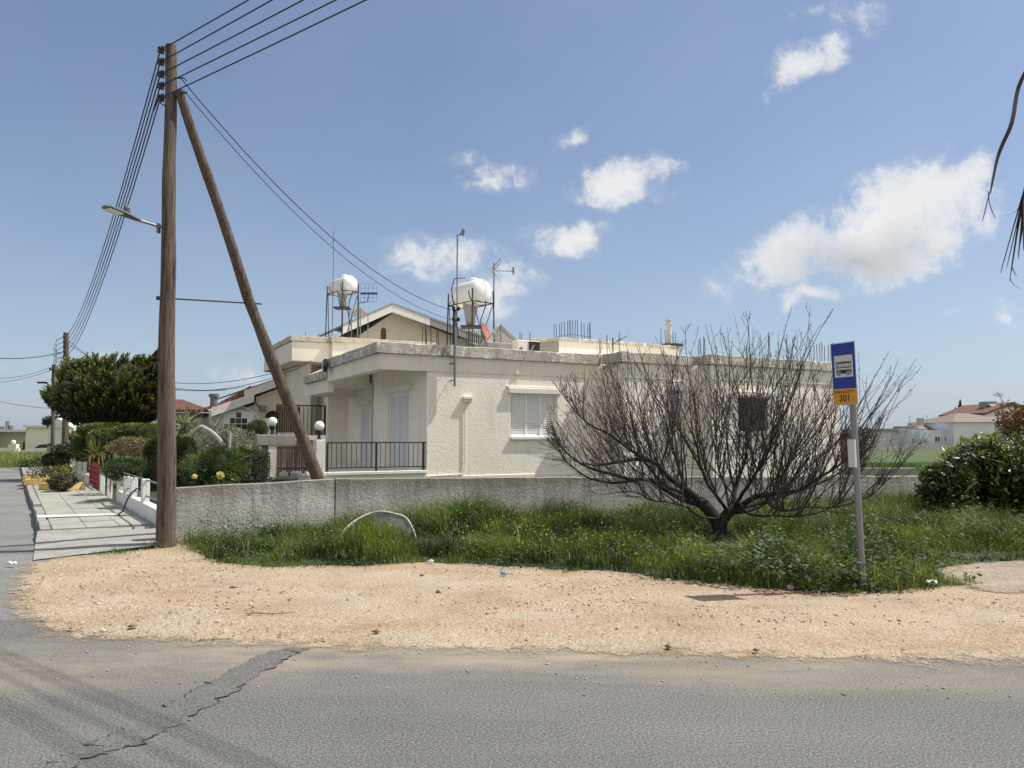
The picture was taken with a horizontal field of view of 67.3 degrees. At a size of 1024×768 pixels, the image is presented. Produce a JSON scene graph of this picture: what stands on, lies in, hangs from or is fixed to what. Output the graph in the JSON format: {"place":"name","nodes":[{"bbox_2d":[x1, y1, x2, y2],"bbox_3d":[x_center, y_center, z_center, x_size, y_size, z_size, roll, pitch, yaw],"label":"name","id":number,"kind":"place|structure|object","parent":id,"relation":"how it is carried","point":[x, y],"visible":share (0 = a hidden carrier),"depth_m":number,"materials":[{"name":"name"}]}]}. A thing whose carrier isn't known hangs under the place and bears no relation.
{"place":"outdoors","nodes":[
{"label":"outdoors","id":0,"kind":"place"},
{"bbox_2d":[0,421,47,450],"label":"flat roofed house","id":1,"kind":"structure","parent":0,"point":[30,436],"depth_m":84.75,"materials":[{"name":"paint"}]},
{"bbox_2d":[47,418,76,451],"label":"white building","id":2,"kind":"structure","parent":0,"point":[58,429],"depth_m":69.83,"materials":[{"name":"paint"}]},
{"bbox_2d":[0,450,145,467],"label":"meadow grass","id":3,"kind":"structure","parent":0,"point":[11,458],"depth_m":45.86,"materials":[{"name":"plant"}]},
{"bbox_2d":[0,467,155,619],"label":"side street","id":4,"kind":"structure","parent":0,"point":[18,530],"depth_m":12.06,"materials":[{"name":"asphalt"}]},
{"bbox_2d":[21,467,50,530],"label":"kerb","id":5,"kind":"structure","parent":4,"relation":"on","point":[42,524],"depth_m":16.19,"materials":[{"name":"grey concrete"}]},
{"bbox_2d":[33,526,155,559],"bbox_3d":[-6.186,2.348,11.521,1.978,0.106,2.665,2,-4,-23],"label":"concrete apron","id":6,"kind":"object","parent":4,"relation":"on","point":[54,543],"visible":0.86,"depth_m":11.71,"materials":[{"name":"concrete"}]},
{"bbox_2d":[25,467,151,529],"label":"sidewalk","id":7,"kind":"structure","parent":0,"point":[88,499],"depth_m":15.92,"materials":[{"name":"concrete"}]},
{"bbox_2d":[16,456,51,469],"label":"street end bush","id":8,"kind":"object","parent":7,"relation":"on","point":[26,462],"visible":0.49,"depth_m":39.06,"materials":[{"name":"green plant"}]},
{"bbox_2d":[24,465,49,484],"bbox_3d":[-15.197,2.900,24.657,0.600,0.611,1.206,2,-4,-24],"label":"planter","id":9,"kind":"object","parent":7,"relation":"on","point":[30,480],"visible":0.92,"depth_m":24.28,"materials":[{"name":"yellow stone"}]},
{"bbox_2d":[40,452,71,466],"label":"bonsai shrub","id":10,"kind":"object","parent":7,"relation":"on","point":[58,456],"visible":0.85,"depth_m":29.53,"materials":[{"name":"green plant"}]},
{"bbox_2d":[53,332,68,461],"bbox_3d":[-21.696,0.905,37.021,0.886,6.798,0.306,0,-4,0],"label":"utility pole","id":11,"kind":"object","parent":7,"relation":"on","point":[65,428],"visible":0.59,"depth_m":37.05,"materials":[{"name":"brown wood"}]},
{"bbox_2d":[38,471,84,489],"bbox_3d":[-12.960,2.767,22.149,0.909,0.525,0.915,-1,-4,17],"label":"planter","id":12,"kind":"object","parent":7,"relation":"on","point":[79,485],"visible":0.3,"depth_m":22.03,"materials":[{"name":"yellow stone"}]},
{"bbox_2d":[45,474,79,491],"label":"dark ground bush","id":13,"kind":"object","parent":7,"relation":"on","point":[71,481],"visible":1,"depth_m":21.15,"materials":[{"name":"green plant"}]},
{"bbox_2d":[47,463,82,474],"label":"shrub","id":14,"kind":"object","parent":7,"relation":"on","point":[62,469],"visible":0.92,"depth_m":23.81,"materials":[{"name":"plant"}]},
{"bbox_2d":[37,513,126,517],"bbox_3d":[-8.199,2.496,14.663,1.560,0.003,0.512,2,-4,-23],"label":"cement patch","id":15,"kind":"object","parent":7,"relation":"on","point":[65,515],"visible":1,"depth_m":14.54,"materials":[{"name":"concrete"}]},
{"bbox_2d":[89,462,99,487],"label":"red gate","id":16,"kind":"structure","parent":7,"relation":"on","point":[94,474],"depth_m":22.84,"materials":[{"name":"metal"}]},
{"bbox_2d":[92,466,917,504],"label":"yard","id":17,"kind":"structure","parent":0,"point":[152,493],"depth_m":22.23,"materials":[{"name":"plant"}]},
{"bbox_2d":[81,437,107,462],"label":"yucca","id":18,"kind":"object","parent":17,"relation":"on","point":[95,452],"visible":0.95,"depth_m":25.30,"materials":[{"name":"green plant"}]},
{"bbox_2d":[70,465,155,525],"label":"fence plinth","id":19,"kind":"structure","parent":17,"relation":"on","point":[149,512],"depth_m":15.39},
{"bbox_2d":[99,455,146,481],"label":"bush","id":20,"kind":"object","parent":17,"relation":"on","point":[133,465],"visible":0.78,"depth_m":17.96,"materials":[{"name":"green plant"}]},
{"bbox_2d":[122,476,129,506],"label":"fence pillar","id":21,"kind":"structure","parent":17,"relation":"on","point":[126,481],"depth_m":16.97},
{"bbox_2d":[105,436,147,457],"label":"dry shrub","id":22,"kind":"object","parent":17,"relation":"on","point":[133,449],"visible":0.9,"depth_m":20.14,"materials":[{"name":"brown plant"}]},
{"bbox_2d":[129,477,137,510],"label":"fence pillar","id":23,"kind":"structure","parent":17,"relation":"on","point":[133,483],"depth_m":16.06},
{"bbox_2d":[111,422,156,486],"bbox_3d":[-12.069,2.290,24.912,1.517,2.133,1.954,0,-4,0],"label":"clipped hedge","id":24,"kind":"object","parent":17,"relation":"on","point":[145,430],"visible":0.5,"depth_m":24.31,"materials":[{"name":"green plant"}]},
{"bbox_2d":[140,479,149,517],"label":"fence pillar","id":25,"kind":"structure","parent":17,"relation":"on","point":[145,487],"depth_m":14.64,"materials":[{"name":"paint"}]},
{"bbox_2d":[142,435,197,491],"bbox_3d":[-7.420,1.944,16.707,1.013,1.670,1.016,0,-4,0],"label":"conifer hedge","id":26,"kind":"object","parent":17,"relation":"on","point":[186,446],"visible":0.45,"depth_m":16.35,"materials":[{"name":"green plant"}]},
{"bbox_2d":[176,404,205,436],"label":"agave","id":27,"kind":"object","parent":17,"relation":"on","point":[188,423],"visible":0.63,"depth_m":23.93,"materials":[{"name":"green plant"}]},
{"bbox_2d":[176,444,251,486],"bbox_3d":[-6.295,2.000,16.343,1.505,1.514,1.655,0,-4,0],"label":"feathery bush","id":28,"kind":"object","parent":17,"relation":"on","point":[204,469],"visible":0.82,"depth_m":16.04,"materials":[{"name":"green plant"}]},
{"bbox_2d":[183,423,261,457],"bbox_3d":[-7.492,2.003,20.016,2.100,2.025,2.263,0,-4,0],"label":"silver tree","id":29,"kind":"object","parent":17,"relation":"on","point":[205,443],"visible":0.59,"depth_m":19.71,"materials":[{"name":"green plant"}]},
{"bbox_2d":[191,425,231,453],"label":"bleached branch","id":30,"kind":"object","parent":29,"relation":"attached to","point":[209,431],"visible":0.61,"depth_m":18.92,"materials":[{"name":"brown wood"}]},
{"bbox_2d":[223,452,269,483],"bbox_3d":[-5.697,2.006,16.851,0.996,1.013,0.735,0,-4,0],"label":"stair railing","id":31,"kind":"object","parent":17,"relation":"on","point":[263,479],"visible":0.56,"depth_m":16.51,"materials":[{"name":"metal"}]},
{"bbox_2d":[222,446,271,483],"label":"feathery bush","id":32,"kind":"object","parent":17,"relation":"on","point":[253,451],"visible":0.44,"depth_m":17.26,"materials":[{"name":"green plant"}]},
{"bbox_2d":[176,479,334,542],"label":"garden wall","id":33,"kind":"structure","parent":17,"relation":"on","point":[294,499],"depth_m":12.17,"materials":[{"name":"concrete"}]},
{"bbox_2d":[246,419,268,455],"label":"round topiary","id":34,"kind":"object","parent":17,"relation":"on","point":[258,427],"visible":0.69,"depth_m":26.66,"materials":[{"name":"green plant"}]},
{"bbox_2d":[334,476,924,520],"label":"garden wall","id":35,"kind":"structure","parent":17,"relation":"on","point":[350,494],"depth_m":13.91,"materials":[{"name":"concrete"}]},
{"bbox_2d":[840,430,868,463],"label":"rusty hedge","id":36,"kind":"object","parent":17,"relation":"on","point":[862,452],"visible":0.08,"depth_m":29.67,"materials":[{"name":"brown plant"}]},
{"bbox_2d":[839,468,928,475],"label":"boundary wall","id":37,"kind":"structure","parent":17,"relation":"on","point":[901,471],"depth_m":23.19,"materials":[{"name":"concrete"}]},
{"bbox_2d":[0,620,1023,767],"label":"road","id":38,"kind":"structure","parent":0,"point":[419,712],"depth_m":4.56,"materials":[{"name":"asphalt"}]},
{"bbox_2d":[47,646,291,767],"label":"road cracks","id":39,"kind":"object","parent":38,"relation":"on","point":[174,700],"visible":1,"depth_m":4.56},
{"bbox_2d":[41,647,307,767],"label":"trench patch","id":40,"kind":"object","parent":38,"relation":"on","point":[171,714],"visible":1,"depth_m":4.52,"materials":[{"name":"asphalt"}]},
{"bbox_2d":[4,628,1010,699],"bbox_3d":[0.475,1.987,5.557,12.999,0.017,1.699,0,-4,4],"label":"road grit","id":41,"kind":"object","parent":38,"relation":"on","point":[518,683],"visible":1,"depth_m":5.34,"materials":[{"name":"gravel"}]},
{"bbox_2d":[982,72,1023,286],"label":"palm tree","id":42,"kind":"object","parent":38,"relation":"on","point":[1020,210],"visible":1,"depth_m":3.77,"materials":[{"name":"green plant"}]},
{"bbox_2d":[0,0,1023,432],"label":"sky","id":43,"kind":"structure","parent":0,"point":[635,165],"materials":[{"name":"blue"}]},
{"bbox_2d":[5,543,1023,668],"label":"dirt verge","id":44,"kind":"structure","parent":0,"point":[883,640],"depth_m":7.05,"materials":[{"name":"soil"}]},
{"bbox_2d":[134,537,190,548],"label":"weeds","id":45,"kind":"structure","parent":44,"relation":"on","point":[175,544],"depth_m":11.12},
{"bbox_2d":[153,43,324,548],"bbox_3d":[-4.161,-1.287,12.510,3.265,7.728,0.464,4,-6,-44],"label":"utility pole","id":46,"kind":"object","parent":44,"relation":"on","point":[166,471],"visible":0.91,"depth_m":11.62,"materials":[{"name":"brown wood"}]},
{"bbox_2d":[64,54,159,336],"bbox_3d":[-13.510,-3.457,24.460,0.021,1.574,30.217,3,-5,-32],"label":"power line","id":47,"kind":"object","parent":46,"relation":"attached to","point":[124,178],"visible":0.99,"depth_m":15.21,"materials":[{"name":"rubber"}]},
{"bbox_2d":[64,65,159,341],"bbox_3d":[-13.502,-3.254,24.445,0.021,1.603,30.215,3,-5,-32],"label":"power line","id":48,"kind":"object","parent":46,"relation":"attached to","point":[125,184],"visible":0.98,"depth_m":15.10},
{"bbox_2d":[64,78,159,346],"bbox_3d":[-13.495,-3.047,24.431,0.021,1.630,30.213,3,-5,-32],"label":"power line","id":49,"kind":"object","parent":46,"relation":"attached to","point":[124,195],"visible":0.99,"depth_m":15.13,"materials":[{"name":"rubber"}]},
{"bbox_2d":[66,89,159,350],"bbox_3d":[-13.487,-2.848,24.417,0.021,1.662,30.211,3,-5,-32],"label":"power line","id":50,"kind":"object","parent":46,"relation":"attached to","point":[123,208],"visible":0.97,"depth_m":15.27,"materials":[{"name":"rubber"}]},
{"bbox_2d":[66,101,159,355],"bbox_3d":[-13.479,-2.645,24.402,0.021,1.693,30.209,3,-5,-32],"label":"power line","id":51,"kind":"object","parent":46,"relation":"attached to","point":[124,217],"visible":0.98,"depth_m":14.88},
{"bbox_2d":[102,205,161,233],"bbox_3d":[-5.534,-2.432,11.212,0.202,0.265,0.936,-2,-4,24],"label":"street lamp","id":52,"kind":"object","parent":46,"relation":"attached to","point":[125,212],"visible":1,"depth_m":11.10,"materials":[{"name":"metal"}]},
{"bbox_2d":[161,0,248,49],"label":"power line","id":53,"kind":"object","parent":46,"relation":"attached to","point":[205,24],"visible":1,"depth_m":10.96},
{"bbox_2d":[161,0,272,61],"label":"power line","id":54,"kind":"object","parent":46,"relation":"attached to","point":[217,30],"visible":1,"depth_m":10.77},
{"bbox_2d":[161,0,303,73],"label":"power line","id":55,"kind":"object","parent":46,"relation":"attached to","point":[234,36],"visible":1,"depth_m":10.51,"materials":[{"name":"rubber"}]},
{"bbox_2d":[161,0,336,85],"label":"power line","id":56,"kind":"object","parent":46,"relation":"attached to","point":[250,42],"visible":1,"depth_m":10.28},
{"bbox_2d":[161,0,366,97],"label":"power line","id":57,"kind":"object","parent":46,"relation":"attached to","point":[268,46],"visible":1,"depth_m":10.02,"materials":[{"name":"rubber"}]},
{"bbox_2d":[568,484,1022,592],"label":"mallow weeds","id":58,"kind":"object","parent":44,"relation":"on","point":[798,560],"visible":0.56,"depth_m":8.52,"materials":[{"name":"plant"}]},
{"bbox_2d":[943,560,1023,593],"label":"packed dirt","id":59,"kind":"structure","parent":44,"relation":"on","point":[1008,577],"depth_m":8.81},
{"bbox_2d":[37,446,1023,619],"bbox_3d":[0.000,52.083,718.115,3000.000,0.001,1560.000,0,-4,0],"label":"ground","id":60,"kind":"structure","parent":0,"point":[114,481],"depth_m":10.20,"materials":[{"name":"green plant"}]},
{"bbox_2d":[49,441,79,469],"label":"dark shrub","id":61,"kind":"object","parent":60,"relation":"on","point":[59,448],"visible":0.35,"depth_m":31.25,"materials":[{"name":"green plant"}]},
{"bbox_2d":[69,436,103,472],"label":"clipped hedge","id":62,"kind":"object","parent":60,"relation":"on","point":[79,445],"visible":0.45,"depth_m":29.21,"materials":[{"name":"green plant"}]},
{"bbox_2d":[39,348,157,455],"bbox_3d":[-15.919,0.594,29.707,5.306,4.350,2.725,0,-4,0],"label":"swept conifer","id":63,"kind":"object","parent":60,"relation":"on","point":[124,389],"visible":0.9,"depth_m":29.44,"materials":[{"name":"green plant"}]},
{"bbox_2d":[75,422,123,468],"bbox_3d":[-14.765,2.462,27.890,1.826,2.207,1.947,0,-4,0],"label":"clipped hedge","id":64,"kind":"object","parent":60,"relation":"on","point":[82,430],"visible":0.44,"depth_m":27.28,"materials":[{"name":"green plant"}]},
{"bbox_2d":[86,427,125,482],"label":"clipped hedge","id":65,"kind":"object","parent":60,"relation":"on","point":[103,434],"visible":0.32,"depth_m":26.24,"materials":[{"name":"green plant"}]},
{"bbox_2d":[156,399,208,438],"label":"porch house","id":66,"kind":"structure","parent":60,"relation":"on","point":[181,404],"depth_m":34.49,"materials":[{"name":"ceramic"}]},
{"bbox_2d":[189,303,485,463],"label":"gabled house","id":67,"kind":"structure","parent":60,"relation":"on","point":[242,409],"depth_m":35.27,"materials":[{"name":"paint"}]},
{"bbox_2d":[215,406,259,429],"bbox_3d":[-10.745,1.339,30.228,1.730,0.955,0.110,2,-5,-28],"label":"window","id":68,"kind":"structure","parent":67,"relation":"in","point":[240,417],"depth_m":30.19,"materials":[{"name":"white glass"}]},
{"bbox_2d":[265,411,279,434],"bbox_3d":[-9.607,1.721,30.842,0.600,1.300,0.050,2,-5,-28],"label":"window","id":69,"kind":"structure","parent":67,"relation":"in","point":[271,413],"depth_m":30.81,"materials":[{"name":"black glass"}]},
{"bbox_2d":[254,277,840,482],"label":"house","id":70,"kind":"structure","parent":60,"relation":"on","point":[379,408],"depth_m":21.75,"materials":[{"name":"beige paint"}]},
{"bbox_2d":[310,396,316,434],"bbox_3d":[-7.823,0.960,29.951,0.412,2.076,0.060,2,-5,-28],"label":"door","id":71,"kind":"structure","parent":70,"relation":"in","point":[313,399],"depth_m":29.95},
{"bbox_2d":[181,79,453,310],"bbox_3d":[-3.305,-3.297,15.955,0.015,2.196,9.213,-2,-4,23],"label":"service cable","id":72,"kind":"object","parent":70,"relation":"attached to","point":[294,203],"visible":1,"depth_m":14.14,"materials":[{"name":"rubber"}]},
{"bbox_2d":[184,91,450,319],"bbox_3d":[-3.284,-3.083,15.940,0.011,2.264,9.198,-2,-4,22],"label":"service cable","id":73,"kind":"object","parent":70,"relation":"attached to","point":[295,213],"visible":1,"depth_m":14.03,"materials":[{"name":"rubber"}]},
{"bbox_2d":[325,274,358,337],"bbox_3d":[-6.628,-2.637,29.840,0.840,3.146,1.806,3,-5,-37],"label":"water tank","id":74,"kind":"object","parent":70,"relation":"on","point":[343,287],"visible":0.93,"depth_m":29.48,"materials":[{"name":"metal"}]},
{"bbox_2d":[348,306,367,338],"bbox_3d":[-6.423,-2.071,31.873,0.685,2.200,1.331,0,-4,0],"label":"solar panel","id":75,"kind":"object","parent":70,"relation":"on","point":[361,312],"visible":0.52,"depth_m":31.86,"materials":[{"name":"glass"}]},
{"bbox_2d":[356,401,370,464],"bbox_3d":[-4.947,1.641,25.850,0.221,2.110,1.300,2,-5,-28],"label":"window","id":76,"kind":"structure","parent":70,"relation":"in","point":[365,418],"depth_m":25.99,"materials":[{"name":"white paint"}]},
{"bbox_2d":[357,288,377,337],"bbox_3d":[-5.511,-2.467,29.232,0.772,2.720,0.065,0,-4,0],"label":"antenna","id":77,"kind":"object","parent":70,"relation":"on","point":[369,293],"visible":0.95,"depth_m":29.27,"materials":[{"name":"metal"}]},
{"bbox_2d":[381,384,411,469],"bbox_3d":[-3.232,1.239,21.769,0.261,2.340,2.250,2,-5,-28],"label":"window","id":78,"kind":"structure","parent":70,"relation":"in","point":[399,403],"depth_m":21.89,"materials":[{"name":"white paint"}]},
{"bbox_2d":[456,228,464,345],"bbox_3d":[-1.595,-2.633,23.843,0.262,4.476,0.040,0,-4,0],"label":"antenna","id":79,"kind":"object","parent":70,"relation":"on","point":[462,233],"visible":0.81,"depth_m":23.86,"materials":[{"name":"metal"}]},
{"bbox_2d":[446,278,494,346],"bbox_3d":[-1.372,-1.837,24.269,0.923,2.949,1.816,3,-5,-40],"label":"water tank","id":80,"kind":"object","parent":70,"relation":"on","point":[473,293],"visible":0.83,"depth_m":23.92,"materials":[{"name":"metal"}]},
{"bbox_2d":[479,323,497,347],"bbox_3d":[-0.726,-1.149,21.674,0.518,1.180,0.475,2,-5,-30],"label":"satellite dish","id":81,"kind":"object","parent":70,"relation":"on","point":[486,333],"visible":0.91,"depth_m":21.76,"materials":[{"name":"metal"}]},
{"bbox_2d":[491,258,513,317],"bbox_3d":[-0.286,-2.137,24.009,0.718,3.509,0.580,0,-4,0],"label":"antenna","id":82,"kind":"object","parent":70,"relation":"on","point":[494,267],"visible":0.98,"depth_m":24.07,"materials":[{"name":"metal"}]},
{"bbox_2d":[492,323,516,342],"bbox_3d":[-0.366,-1.105,24.124,0.575,1.465,1.583,-3,-5,32],"label":"solar panel","id":83,"kind":"object","parent":70,"relation":"on","point":[501,333],"visible":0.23,"depth_m":23.97,"materials":[{"name":"glass"}]},
{"bbox_2d":[512,340,539,350],"bbox_3d":[0.418,-1.072,22.321,0.760,0.360,0.320,2,-5,-28],"label":"air conditioner","id":84,"kind":"object","parent":70,"relation":"on","point":[522,344],"visible":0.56,"depth_m":22.18,"materials":[{"name":"paint"}]},
{"bbox_2d":[506,385,561,439],"bbox_3d":[0.617,0.805,21.342,1.765,1.475,0.231,2,-5,-28],"label":"window","id":85,"kind":"structure","parent":70,"relation":"in","point":[525,409],"depth_m":21.35,"materials":[{"name":"white paint"}]},
{"bbox_2d":[736,391,777,434],"bbox_3d":[7.284,0.877,23.045,1.605,1.280,0.340,2,-5,-28],"label":"window","id":86,"kind":"structure","parent":70,"relation":"in","point":[744,409],"depth_m":23.04,"materials":[{"name":"brown paint"}]},
{"bbox_2d":[845,426,916,444],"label":"building","id":87,"kind":"structure","parent":60,"relation":"on","point":[885,439],"depth_m":109.73,"materials":[{"name":"paint"}]},
{"bbox_2d":[897,418,945,444],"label":"white house","id":88,"kind":"structure","parent":60,"relation":"on","point":[933,436],"depth_m":105.79,"materials":[{"name":"beige paint"}]},
{"bbox_2d":[187,474,922,558],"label":"seed grass","id":89,"kind":"structure","parent":0,"point":[531,514],"depth_m":12.55,"materials":[{"name":"plant"}]},
{"bbox_2d":[195,523,1023,592],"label":"grass","id":90,"kind":"structure","parent":0,"point":[968,555],"depth_m":9.79,"materials":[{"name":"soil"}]},
{"bbox_2d":[173,502,294,551],"bbox_3d":[-4.120,2.044,11.134,1.778,0.697,1.142,0,-4,0],"label":"leafy weed","id":91,"kind":"object","parent":90,"relation":"on","point":[231,537],"visible":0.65,"depth_m":11.09,"materials":[{"name":"green plant"}]},
{"bbox_2d":[207,510,287,541],"bbox_3d":[-3.971,2.061,11.557,1.220,0.718,0.722,0,-4,0],"label":"leafy weed","id":92,"kind":"object","parent":90,"relation":"on","point":[253,530],"visible":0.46,"depth_m":11.55,"materials":[{"name":"green plant"}]},
{"bbox_2d":[322,507,379,529],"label":"dry grass tuft","id":93,"kind":"object","parent":90,"relation":"on","point":[347,519],"visible":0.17,"depth_m":12.42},
{"bbox_2d":[341,511,416,538],"bbox_3d":[-2.007,2.192,11.603,1.190,0.540,0.253,0,-4,-5],"label":"broken hoop","id":94,"kind":"object","parent":90,"relation":"on","point":[386,514],"visible":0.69,"depth_m":11.68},
{"bbox_2d":[421,489,515,518],"bbox_3d":[-0.735,2.143,13.638,2.251,0.776,2.308,0,-4,0],"label":"tall grass tuft","id":95,"kind":"object","parent":90,"relation":"on","point":[495,499],"visible":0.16,"depth_m":13.31,"materials":[{"name":"plant"}]},
{"bbox_2d":[381,496,749,558],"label":"daisies","id":96,"kind":"object","parent":90,"relation":"on","point":[556,527],"visible":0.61,"depth_m":11.54,"materials":[{"name":"green plant"}]},
{"bbox_2d":[184,493,1023,587],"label":"clover weeds","id":97,"kind":"object","parent":90,"relation":"on","point":[612,549],"visible":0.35,"depth_m":10.38,"materials":[{"name":"plant"}]},
{"bbox_2d":[527,302,927,534],"bbox_3d":[3.497,0.662,12.478,6.564,3.802,4.374,0,-4,0],"label":"bare tree","id":98,"kind":"object","parent":90,"relation":"on","point":[777,430],"visible":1,"depth_m":11.88,"materials":[{"name":"brown plant"}]},
{"bbox_2d":[831,341,865,589],"bbox_3d":[3.596,0.915,8.093,0.218,2.710,0.312,2,-4,-26],"label":"bus stop sign","id":99,"kind":"object","parent":90,"relation":"on","point":[843,359],"visible":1,"depth_m":8.09,"materials":[{"name":"metal"}]},
{"bbox_2d":[913,458,986,514],"bbox_3d":[8.069,1.989,14.201,1.135,1.236,1.463,0,-4,0],"label":"green shrub","id":100,"kind":"object","parent":90,"relation":"on","point":[938,484],"visible":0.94,"depth_m":13.95,"materials":[{"name":"green plant"}]},
{"bbox_2d":[928,427,1023,517],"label":"green shrub","id":101,"kind":"object","parent":90,"relation":"on","point":[1003,481],"visible":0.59,"depth_m":13.96,"materials":[{"name":"green plant"}]},
{"bbox_2d":[992,399,1023,455],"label":"red leaved shrub","id":102,"kind":"object","parent":90,"relation":"on","point":[1007,428],"visible":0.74,"depth_m":15.82,"materials":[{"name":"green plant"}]},
{"bbox_2d":[842,450,989,465],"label":"field","id":103,"kind":"structure","parent":0,"point":[919,456],"depth_m":66.43,"materials":[{"name":"plant"}]},
{"bbox_2d":[860,461,969,467],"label":"field grass","id":104,"kind":"structure","parent":103,"relation":"on","point":[908,464],"depth_m":41.48,"materials":[{"name":"plant"}]},
{"bbox_2d":[868,445,1008,449],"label":"field wall","id":105,"kind":"structure","parent":0,"point":[920,447],"depth_m":99.67,"materials":[{"name":"concrete"}]},
{"bbox_2d":[906,413,1023,444],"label":"white house","id":106,"kind":"structure","parent":0,"point":[955,426],"depth_m":104.57,"materials":[{"name":"paint"}]},
{"bbox_2d":[939,391,1023,419],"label":"gabled house","id":107,"kind":"structure","parent":0,"point":[984,408],"depth_m":120.89,"materials":[{"name":"ceramic"}]},
{"label":"meadow","id":108,"kind":"structure","parent":0,"visible":0},
{"bbox_2d":[0,440,19,452],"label":"street wall","id":109,"kind":"structure","parent":108,"relation":"on","point":[13,446],"depth_m":75.72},
{"bbox_2d":[37,364,55,452],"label":"utility pole","id":110,"kind":"object","parent":108,"relation":"on","point":[52,441],"visible":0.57,"depth_m":49.87,"materials":[{"name":"brown wood"}]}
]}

